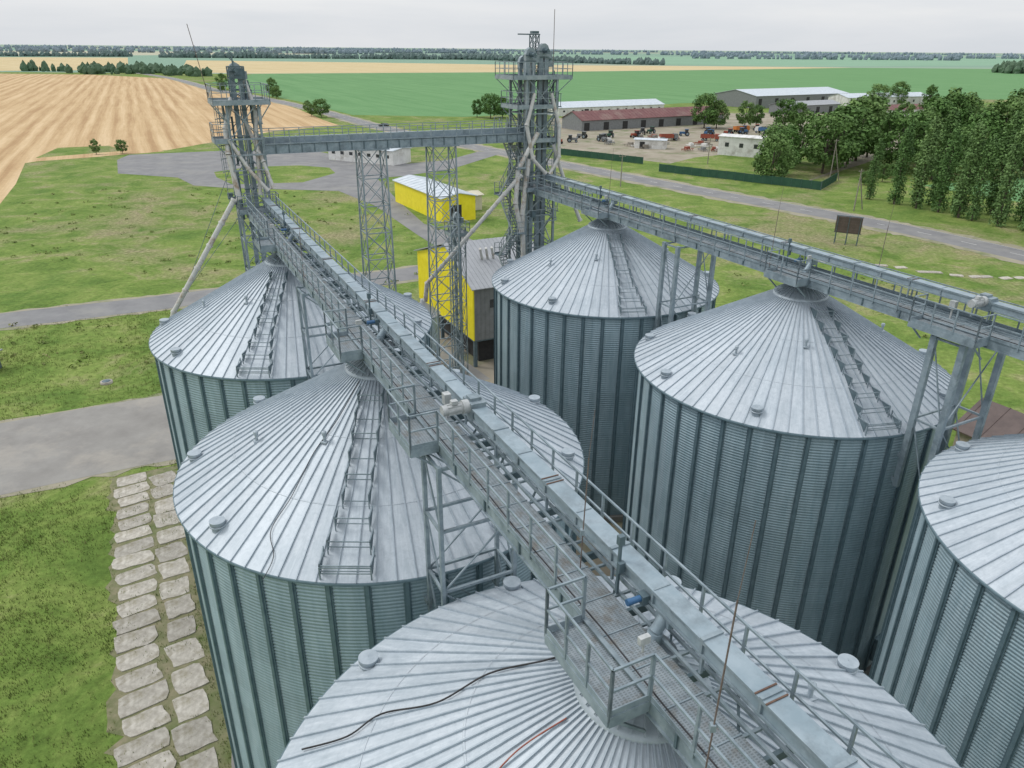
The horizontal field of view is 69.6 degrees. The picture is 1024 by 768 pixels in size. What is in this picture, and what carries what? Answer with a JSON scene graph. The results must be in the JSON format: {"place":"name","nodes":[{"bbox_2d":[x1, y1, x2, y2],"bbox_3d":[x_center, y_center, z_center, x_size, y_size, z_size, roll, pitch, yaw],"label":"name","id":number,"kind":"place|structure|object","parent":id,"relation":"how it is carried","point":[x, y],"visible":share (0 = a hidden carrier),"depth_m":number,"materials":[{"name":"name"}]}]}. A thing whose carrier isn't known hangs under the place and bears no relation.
{"place":"outdoors","nodes":[
{"label":"outdoors","id":0,"kind":"place"},
{"bbox_2d":[0,57,127,70],"bbox_3d":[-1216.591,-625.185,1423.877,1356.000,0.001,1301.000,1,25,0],"label":"distant field","id":1,"kind":"structure","parent":0,"point":[10,63],"depth_m":1523.94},
{"bbox_2d":[0,149,161,168],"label":"dirt track","id":2,"kind":"structure","parent":0,"point":[4,164],"depth_m":230.64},
{"bbox_2d":[104,465,231,767],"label":"path soil","id":3,"kind":"structure","parent":0,"point":[113,586],"depth_m":43.50,"materials":[{"name":"soil"}]},
{"bbox_2d":[111,550,153,569],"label":"concrete slab","id":4,"kind":"structure","parent":3,"relation":"on","point":[133,559],"depth_m":50.57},
{"bbox_2d":[116,502,148,519],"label":"concrete slab","id":5,"kind":"structure","parent":3,"relation":"on","point":[130,510],"depth_m":55.95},
{"bbox_2d":[114,525,152,543],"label":"concrete slab","id":6,"kind":"structure","parent":3,"relation":"on","point":[128,535],"depth_m":53.27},
{"bbox_2d":[114,536,153,557],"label":"concrete slab","id":7,"kind":"structure","parent":3,"relation":"on","point":[134,546],"depth_m":51.92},
{"bbox_2d":[118,513,151,530],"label":"concrete slab","id":8,"kind":"structure","parent":3,"relation":"on","point":[131,523],"depth_m":54.60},
{"bbox_2d":[114,625,157,653],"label":"concrete slab","id":9,"kind":"structure","parent":3,"relation":"on","point":[126,642],"depth_m":43.82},
{"bbox_2d":[112,608,160,635],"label":"concrete slab","id":10,"kind":"structure","parent":3,"relation":"on","point":[143,619],"depth_m":45.20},
{"bbox_2d":[116,643,158,671],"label":"concrete slab","id":11,"kind":"structure","parent":3,"relation":"on","point":[131,660],"depth_m":42.57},
{"bbox_2d":[118,578,156,600],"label":"concrete slab","id":12,"kind":"structure","parent":3,"relation":"on","point":[139,588],"depth_m":47.90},
{"bbox_2d":[115,663,162,692],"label":"concrete slab","id":13,"kind":"structure","parent":3,"relation":"on","point":[131,681],"depth_m":41.17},
{"bbox_2d":[114,727,169,767],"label":"concrete slab","id":14,"kind":"structure","parent":3,"relation":"on","point":[137,749],"depth_m":37.18,"materials":[{"name":"concrete"}]},
{"bbox_2d":[118,679,168,718],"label":"concrete slab","id":15,"kind":"structure","parent":3,"relation":"on","point":[134,702],"depth_m":39.89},
{"bbox_2d":[122,705,170,736],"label":"concrete slab","id":16,"kind":"structure","parent":3,"relation":"on","point":[143,722],"depth_m":38.54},
{"bbox_2d":[129,750,176,767],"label":"concrete slab","id":17,"kind":"structure","parent":3,"relation":"on","point":[157,761],"depth_m":36.34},
{"bbox_2d":[157,526,185,544],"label":"concrete slab","id":18,"kind":"structure","parent":3,"relation":"on","point":[165,536],"depth_m":53.17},
{"bbox_2d":[159,576,188,599],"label":"concrete slab","id":19,"kind":"structure","parent":3,"relation":"on","point":[171,589],"depth_m":48.04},
{"bbox_2d":[164,594,194,619],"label":"concrete slab","id":20,"kind":"structure","parent":3,"relation":"on","point":[179,606],"depth_m":46.43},
{"bbox_2d":[167,615,195,642],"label":"concrete slab","id":21,"kind":"structure","parent":3,"relation":"on","point":[181,627],"depth_m":44.70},
{"bbox_2d":[164,638,204,666],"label":"concrete slab","id":22,"kind":"structure","parent":3,"relation":"on","point":[181,653],"depth_m":42.99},
{"bbox_2d":[172,689,208,722],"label":"concrete slab","id":23,"kind":"structure","parent":3,"relation":"on","point":[191,704],"depth_m":39.50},
{"bbox_2d":[171,663,209,694],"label":"concrete slab","id":24,"kind":"structure","parent":3,"relation":"on","point":[189,678],"depth_m":41.16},
{"bbox_2d":[171,716,217,756],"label":"concrete slab","id":25,"kind":"structure","parent":3,"relation":"on","point":[191,736],"depth_m":37.74,"materials":[{"name":"concrete"}]},
{"bbox_2d":[180,747,218,767],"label":"concrete slab","id":26,"kind":"structure","parent":3,"relation":"on","point":[206,758],"depth_m":36.42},
{"bbox_2d":[0,74,336,202],"bbox_3d":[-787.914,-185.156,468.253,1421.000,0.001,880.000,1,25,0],"label":"stubble field","id":27,"kind":"structure","parent":0,"point":[41,114],"depth_m":368.29,"materials":[{"name":"plant"}]},
{"bbox_2d":[0,265,417,330],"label":"side road","id":28,"kind":"structure","parent":0,"point":[57,314],"depth_m":99.10,"materials":[{"name":"asphalt"}]},
{"bbox_2d":[186,546,231,767],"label":"grass strip","id":29,"kind":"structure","parent":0,"point":[223,734],"depth_m":38.99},
{"bbox_2d":[214,165,334,183],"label":"grass island","id":30,"kind":"structure","parent":0,"point":[290,174],"depth_m":203.99,"materials":[{"name":"plant"}]},
{"bbox_2d":[184,60,832,73],"bbox_3d":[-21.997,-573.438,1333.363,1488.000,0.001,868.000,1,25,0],"label":"wheat field","id":31,"kind":"structure","parent":0,"point":[260,67],"depth_m":1313.73,"materials":[{"name":"plant"}]},
{"bbox_2d":[0,44,1023,767],"bbox_3d":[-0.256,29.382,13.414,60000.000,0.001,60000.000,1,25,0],"label":"ground","id":32,"kind":"structure","parent":0,"point":[30,276],"depth_m":121.45,"materials":[{"name":"plant"}]},
{"bbox_2d":[0,305,231,767],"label":"wild grass","id":33,"kind":"structure","parent":32,"relation":"on","point":[38,605],"depth_m":51.63,"materials":[{"name":"plant"}]},
{"bbox_2d":[20,59,212,76],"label":"tree belt","id":34,"kind":"object","parent":32,"relation":"on","point":[93,67],"visible":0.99,"depth_m":893.88,"materials":[{"name":"plant"}]},
{"bbox_2d":[114,481,149,498],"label":"concrete slab","id":35,"kind":"structure","parent":32,"relation":"on","point":[130,490],"depth_m":58.54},
{"bbox_2d":[115,564,156,585],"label":"concrete slab","id":36,"kind":"structure","parent":32,"relation":"on","point":[134,575],"depth_m":49.26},
{"bbox_2d":[116,594,156,618],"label":"concrete slab","id":37,"kind":"structure","parent":32,"relation":"on","point":[144,602],"depth_m":46.52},
{"bbox_2d":[155,542,187,562],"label":"concrete slab","id":38,"kind":"structure","parent":32,"relation":"on","point":[163,554],"depth_m":51.43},
{"bbox_2d":[158,557,189,579],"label":"concrete slab","id":39,"kind":"structure","parent":32,"relation":"on","point":[179,566],"depth_m":49.85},
{"bbox_2d":[187,25,279,271],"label":"elevator tower","id":40,"kind":"structure","parent":32,"relation":"on","point":[235,70],"depth_m":51.73,"materials":[{"name":"metal"}]},
{"bbox_2d":[170,170,237,315],"bbox_3d":[-21.717,-9.784,52.987,6.908,10.974,2.916,-21,32,-39],"label":"loading spout","id":41,"kind":"object","parent":40,"relation":"attached to","point":[202,258],"visible":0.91,"depth_m":52.75,"materials":[{"name":"paint"}]},
{"bbox_2d":[0,343,491,497],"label":"concrete apron","id":42,"kind":"object","parent":32,"relation":"on","point":[39,451],"visible":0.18,"depth_m":65.55,"materials":[{"name":"concrete"}]},
{"bbox_2d":[149,244,431,469],"bbox_3d":[-13.733,1.412,48.825,17.200,21.360,17.761,1,25,0],"label":"grain silo","id":43,"kind":"object","parent":32,"relation":"on","point":[229,349],"visible":0.32,"depth_m":41.41,"materials":[{"name":"metal"}]},
{"bbox_2d":[296,282,355,379],"bbox_3d":[-9.534,-1.493,38.966,2.720,7.600,1.810,-11,27,-24],"label":"support trestle","id":44,"kind":"object","parent":43,"relation":"attached to","point":[309,371],"visible":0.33,"depth_m":37.93,"materials":[{"name":"metal"}]},
{"bbox_2d":[117,151,497,244],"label":"paved yard","id":45,"kind":"structure","parent":32,"relation":"on","point":[197,168],"depth_m":209.95,"materials":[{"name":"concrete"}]},
{"bbox_2d":[0,49,664,64],"bbox_3d":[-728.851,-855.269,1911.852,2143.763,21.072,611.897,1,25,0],"label":"tree belt","id":46,"kind":"object","parent":32,"relation":"on","point":[564,58],"visible":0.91,"depth_m":2080.38,"materials":[{"name":"green plant"}]},
{"bbox_2d":[328,147,410,165],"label":"office building","id":47,"kind":"structure","parent":32,"relation":"on","point":[396,156],"depth_m":223.32,"materials":[{"name":"white paint"}]},
{"bbox_2d":[392,174,477,222],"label":"warehouse","id":48,"kind":"structure","parent":32,"relation":"on","point":[410,191],"depth_m":154.66,"materials":[{"name":"metal"}]},
{"bbox_2d":[0,188,928,368],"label":"meadow weeds","id":49,"kind":"object","parent":32,"relation":"on","point":[147,362],"visible":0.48,"depth_m":122.74,"materials":[{"name":"green plant"}]},
{"bbox_2d":[480,92,501,117],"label":"broadleaf tree","id":50,"kind":"object","parent":32,"relation":"on","point":[491,100],"visible":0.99,"depth_m":365.80,"materials":[{"name":"green plant"}]},
{"bbox_2d":[0,44,1023,60],"bbox_3d":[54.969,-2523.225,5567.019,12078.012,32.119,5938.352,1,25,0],"label":"tree belt","id":51,"kind":"object","parent":32,"relation":"on","point":[705,54],"visible":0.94,"depth_m":3877.14,"materials":[{"name":"plant"}]},
{"bbox_2d":[136,73,1023,264],"bbox_3d":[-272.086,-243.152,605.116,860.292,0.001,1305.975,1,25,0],"label":"road shoulder","id":52,"kind":"object","parent":32,"relation":"on","point":[1002,258],"visible":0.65,"depth_m":170.63},
{"bbox_2d":[561,148,642,163],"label":"metal fence","id":53,"kind":"object","parent":32,"relation":"on","point":[603,156],"visible":0.93,"depth_m":235.26,"materials":[{"name":"metal"}]},
{"bbox_2d":[552,113,899,179],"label":"farmyard","id":54,"kind":"structure","parent":32,"relation":"on","point":[672,152],"depth_m":278.50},
{"bbox_2d":[562,106,723,130],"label":"machinery shed","id":55,"kind":"structure","parent":54,"relation":"on","point":[592,120],"depth_m":328.84,"materials":[{"name":"metal"}]},
{"bbox_2d":[690,92,719,127],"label":"broadleaf tree","id":56,"kind":"object","parent":54,"relation":"on","point":[711,98],"visible":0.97,"depth_m":327.70,"materials":[{"name":"green plant"}]},
{"bbox_2d":[770,98,799,124],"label":"broadleaf tree","id":57,"kind":"object","parent":54,"relation":"on","point":[788,116],"visible":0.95,"depth_m":328.61,"materials":[{"name":"green plant"}]},
{"bbox_2d":[769,100,840,113],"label":"grain hangar","id":58,"kind":"structure","parent":54,"relation":"on","point":[821,106],"depth_m":416.67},
{"bbox_2d":[808,103,882,168],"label":"broadleaf tree","id":59,"kind":"object","parent":54,"relation":"on","point":[867,131],"visible":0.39,"depth_m":212.09,"materials":[{"name":"green plant"}]},
{"bbox_2d":[827,101,879,164],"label":"broadleaf tree","id":60,"kind":"object","parent":54,"relation":"on","point":[869,114],"visible":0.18,"depth_m":221.60,"materials":[{"name":"green plant"}]},
{"bbox_2d":[842,93,896,160],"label":"broadleaf tree","id":61,"kind":"object","parent":54,"relation":"on","point":[876,106],"visible":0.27,"depth_m":227.89,"materials":[{"name":"green plant"}]},
{"bbox_2d":[659,163,822,189],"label":"metal fence","id":62,"kind":"object","parent":32,"relation":"on","point":[776,180],"visible":1,"depth_m":198.45,"materials":[{"name":"metal"}]},
{"bbox_2d":[751,132,797,176],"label":"broadleaf tree","id":63,"kind":"object","parent":32,"relation":"on","point":[765,167],"visible":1,"depth_m":193.82,"materials":[{"name":"green plant"}]},
{"bbox_2d":[714,87,847,107],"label":"grain hangar","id":64,"kind":"structure","parent":32,"relation":"on","point":[765,97],"depth_m":461.03,"materials":[{"name":"metal"}]},
{"bbox_2d":[833,215,863,245],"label":"billboard","id":65,"kind":"object","parent":32,"relation":"on","point":[849,224],"visible":1,"depth_m":133.31,"materials":[{"name":"brown metal"}]},
{"bbox_2d":[863,138,885,199],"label":"poplar tree","id":66,"kind":"object","parent":32,"relation":"on","point":[876,163],"visible":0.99,"depth_m":173.10,"materials":[{"name":"green plant"}]},
{"bbox_2d":[828,92,928,105],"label":"white store","id":67,"kind":"structure","parent":32,"relation":"on","point":[912,98],"depth_m":466.04,"materials":[{"name":"paint"}]},
{"bbox_2d":[868,110,931,170],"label":"broadleaf tree","id":68,"kind":"object","parent":32,"relation":"on","point":[896,120],"visible":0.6,"depth_m":211.46,"materials":[{"name":"green plant"}]},
{"bbox_2d":[886,122,915,204],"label":"poplar tree","id":69,"kind":"object","parent":32,"relation":"on","point":[906,145],"visible":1,"depth_m":167.13,"materials":[{"name":"green plant"}]},
{"bbox_2d":[908,114,943,208],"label":"poplar tree","id":70,"kind":"object","parent":32,"relation":"on","point":[926,156],"visible":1,"depth_m":162.00,"materials":[{"name":"green plant"}]},
{"bbox_2d":[906,97,966,135],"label":"broadleaf tree","id":71,"kind":"object","parent":32,"relation":"on","point":[944,105],"visible":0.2,"depth_m":225.41,"materials":[{"name":"green plant"}]},
{"bbox_2d":[925,107,961,204],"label":"poplar tree","id":72,"kind":"object","parent":32,"relation":"on","point":[950,125],"visible":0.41,"depth_m":165.12,"materials":[{"name":"green plant"}]},
{"bbox_2d":[869,434,1023,767],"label":"grain silo","id":73,"kind":"object","parent":32,"relation":"on","point":[947,668],"visible":0.9,"depth_m":26.71,"materials":[{"name":"metal"}]},
{"bbox_2d":[891,334,1005,498],"bbox_3d":[19.814,1.327,33.351,3.220,7.600,1.810,-12,27,-25],"label":"support trestle","id":74,"kind":"object","parent":73,"relation":"attached to","point":[953,400],"visible":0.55,"depth_m":32.87,"materials":[{"name":"metal"}]},
{"bbox_2d":[930,128,964,212],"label":"poplar tree","id":75,"kind":"object","parent":32,"relation":"on","point":[953,153],"visible":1,"depth_m":159.04,"materials":[{"name":"green plant"}]},
{"bbox_2d":[933,92,975,126],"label":"broadleaf tree","id":76,"kind":"object","parent":32,"relation":"on","point":[957,101],"visible":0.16,"depth_m":234.10,"materials":[{"name":"green plant"}]},
{"bbox_2d":[949,120,988,217],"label":"poplar tree","id":77,"kind":"object","parent":32,"relation":"on","point":[960,190],"visible":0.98,"depth_m":153.27,"materials":[{"name":"green plant"}]},
{"bbox_2d":[964,134,999,220],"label":"poplar tree","id":78,"kind":"object","parent":32,"relation":"on","point":[976,209],"visible":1,"depth_m":151.25,"materials":[{"name":"green plant"}]},
{"bbox_2d":[960,110,1009,165],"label":"broadleaf tree","id":79,"kind":"object","parent":32,"relation":"on","point":[990,121],"visible":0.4,"depth_m":207.04,"materials":[{"name":"green plant"}]},
{"bbox_2d":[980,98,1023,156],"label":"broadleaf tree","id":80,"kind":"object","parent":32,"relation":"on","point":[1000,109],"visible":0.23,"depth_m":220.17,"materials":[{"name":"green plant"}]},
{"bbox_2d":[981,108,1023,214],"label":"poplar tree","id":81,"kind":"object","parent":32,"relation":"on","point":[1015,124],"visible":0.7,"depth_m":155.20,"materials":[{"name":"green plant"}]},
{"bbox_2d":[988,125,1023,227],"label":"poplar tree","id":82,"kind":"object","parent":32,"relation":"on","point":[1002,210],"visible":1,"depth_m":146.26,"materials":[{"name":"green plant"}]},
{"bbox_2d":[0,0,1023,52],"label":"sky","id":83,"kind":"structure","parent":0,"point":[921,26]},
{"bbox_2d":[440,330,622,575],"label":"silo yard ground","id":84,"kind":"structure","parent":0,"point":[485,367],"depth_m":80.20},
{"bbox_2d":[355,148,396,291],"bbox_3d":[-10.928,-6.568,61.516,2.510,25.319,2.210,-11,27,-24],"label":"lattice mast","id":85,"kind":"object","parent":84,"relation":"on","point":[387,258],"visible":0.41,"depth_m":58.28,"materials":[{"name":"metal"}]},
{"bbox_2d":[253,119,529,153],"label":"conveyor bridge","id":86,"kind":"structure","parent":85,"relation":"on","point":[284,144],"depth_m":56.08,"materials":[{"name":"metal"}]},
{"bbox_2d":[173,340,584,767],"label":"grain silo","id":87,"kind":"object","parent":84,"relation":"on","point":[317,610],"visible":0.55,"depth_m":26.67,"materials":[{"name":"metal"}]},
{"bbox_2d":[421,434,517,611],"bbox_3d":[-1.341,5.408,24.006,2.720,7.600,1.810,-11,27,-24],"label":"support trestle","id":88,"kind":"object","parent":87,"relation":"attached to","point":[442,564],"visible":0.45,"depth_m":23.38,"materials":[{"name":"metal"}]},
{"bbox_2d":[243,193,906,767],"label":"conveyor gallery","id":89,"kind":"object","parent":87,"relation":"on","point":[619,665],"visible":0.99,"depth_m":15.89,"materials":[{"name":"metal"}]},
{"bbox_2d":[705,520,755,767],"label":"lightning rod","id":90,"kind":"object","parent":89,"relation":"attached to","point":[712,727],"visible":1,"depth_m":11.10,"materials":[{"name":"metal"}]},
{"bbox_2d":[425,145,463,370],"bbox_3d":[-5.777,-7.588,63.849,2.510,25.319,2.210,-11,27,-24],"label":"lattice mast","id":91,"kind":"object","parent":84,"relation":"on","point":[435,252],"visible":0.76,"depth_m":61.99,"materials":[{"name":"metal"}]},
{"bbox_2d":[444,212,469,375],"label":"elevator","id":92,"kind":"object","parent":84,"relation":"on","point":[463,233],"visible":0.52,"depth_m":71.36,"materials":[{"name":"metal"}]},
{"bbox_2d":[414,236,533,366],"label":"cleaning house","id":93,"kind":"structure","parent":84,"relation":"on","point":[483,263],"depth_m":81.74,"materials":[{"name":"metal"}]},
{"bbox_2d":[494,9,581,265],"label":"elevator tower","id":94,"kind":"structure","parent":84,"relation":"on","point":[526,77],"depth_m":61.11,"materials":[{"name":"metal"}]},
{"bbox_2d":[423,173,522,301],"bbox_3d":[-3.380,-12.265,62.228,8.658,10.822,0.440,-2,25,-6],"label":"transfer spout","id":95,"kind":"object","parent":94,"relation":"attached to","point":[475,227],"visible":0.96,"depth_m":61.89,"materials":[{"name":"paint"}]},
{"bbox_2d":[492,218,719,522],"bbox_3d":[6.998,-2.715,58.261,17.200,21.360,17.761,-2,25,-6],"label":"grain silo","id":96,"kind":"object","parent":84,"relation":"on","point":[574,317],"visible":0.51,"depth_m":51.64,"materials":[{"name":"metal"}]},
{"bbox_2d":[653,241,715,329],"bbox_3d":[11.294,-5.578,48.313,3.220,7.600,1.810,-12,27,-25],"label":"support trestle","id":97,"kind":"object","parent":96,"relation":"attached to","point":[694,297],"visible":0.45,"depth_m":47.63,"materials":[{"name":"metal"}]},
{"bbox_2d":[530,174,1023,360],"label":"conveyor gallery","id":98,"kind":"object","parent":96,"relation":"on","point":[953,323],"visible":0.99,"depth_m":37.56,"materials":[{"name":"metal"}]},
{"bbox_2d":[275,575,960,767],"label":"grain silo","id":99,"kind":"object","parent":84,"relation":"on","point":[498,719],"visible":0.56,"depth_m":17.50,"materials":[{"name":"metal"}]},
{"bbox_2d":[301,657,554,749],"bbox_3d":[-1.822,7.356,17.136,6.631,3.692,0.390,1,25,2],"label":"loose cable","id":100,"kind":"object","parent":99,"relation":"on","point":[441,700],"visible":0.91,"depth_m":16.97,"materials":[{"name":"black rubber"}]},
{"bbox_2d":[620,284,961,675],"bbox_3d":[15.516,4.120,43.453,17.200,21.360,17.761,-4,25,-10],"label":"grain silo","id":101,"kind":"object","parent":84,"relation":"on","point":[780,414],"visible":0.79,"depth_m":37.16,"materials":[{"name":"metal"}]},
{"bbox_2d":[138,73,1023,260],"bbox_3d":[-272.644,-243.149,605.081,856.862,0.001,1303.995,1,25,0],"label":"road","id":102,"kind":"structure","parent":0,"point":[986,247],"depth_m":171.27,"materials":[{"name":"asphalt"}]},
{"bbox_2d":[548,99,663,115],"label":"livestock shed","id":103,"kind":"structure","parent":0,"point":[567,107],"depth_m":399.88,"materials":[{"name":"white paint"}]},
{"bbox_2d":[212,68,1023,116],"bbox_3d":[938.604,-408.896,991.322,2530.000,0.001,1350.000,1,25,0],"label":"crop field","id":104,"kind":"structure","parent":0,"point":[424,94],"depth_m":729.15,"materials":[{"name":"plant"}]},
{"bbox_2d":[991,59,1023,73],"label":"tree belt","id":105,"kind":"object","parent":104,"relation":"on","point":[1011,67],"visible":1,"depth_m":1232.24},
{"bbox_2d":[633,137,667,148],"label":"white garage","id":106,"kind":"structure","parent":0,"point":[656,143],"depth_m":261.46,"materials":[{"name":"paint"}]},
{"bbox_2d":[670,155,840,179],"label":"farmyard meadow","id":107,"kind":"structure","parent":0,"point":[804,169],"depth_m":225.54,"materials":[{"name":"plant"}]},
{"bbox_2d":[717,133,766,157],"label":"white workshop","id":108,"kind":"structure","parent":107,"relation":"on","point":[738,145],"depth_m":244.47,"materials":[{"name":"paint"}]},
{"bbox_2d":[767,124,808,175],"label":"broadleaf tree","id":109,"kind":"object","parent":107,"relation":"on","point":[790,132],"visible":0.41,"depth_m":203.63,"materials":[{"name":"green plant"}]},
{"bbox_2d":[799,110,861,173],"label":"broadleaf tree","id":110,"kind":"object","parent":107,"relation":"on","point":[816,150],"visible":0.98,"depth_m":206.41,"materials":[{"name":"green plant"}]},
{"bbox_2d":[613,57,1022,65],"bbox_3d":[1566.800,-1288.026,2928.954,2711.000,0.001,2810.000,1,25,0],"label":"distant crop field","id":111,"kind":"structure","parent":0,"point":[754,61],"depth_m":2291.55,"materials":[{"name":"plant"}]},
{"bbox_2d":[952,398,1023,445],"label":"brick house","id":112,"kind":"structure","parent":0,"point":[1001,420],"depth_m":62.47,"materials":[{"name":"brown metal"}]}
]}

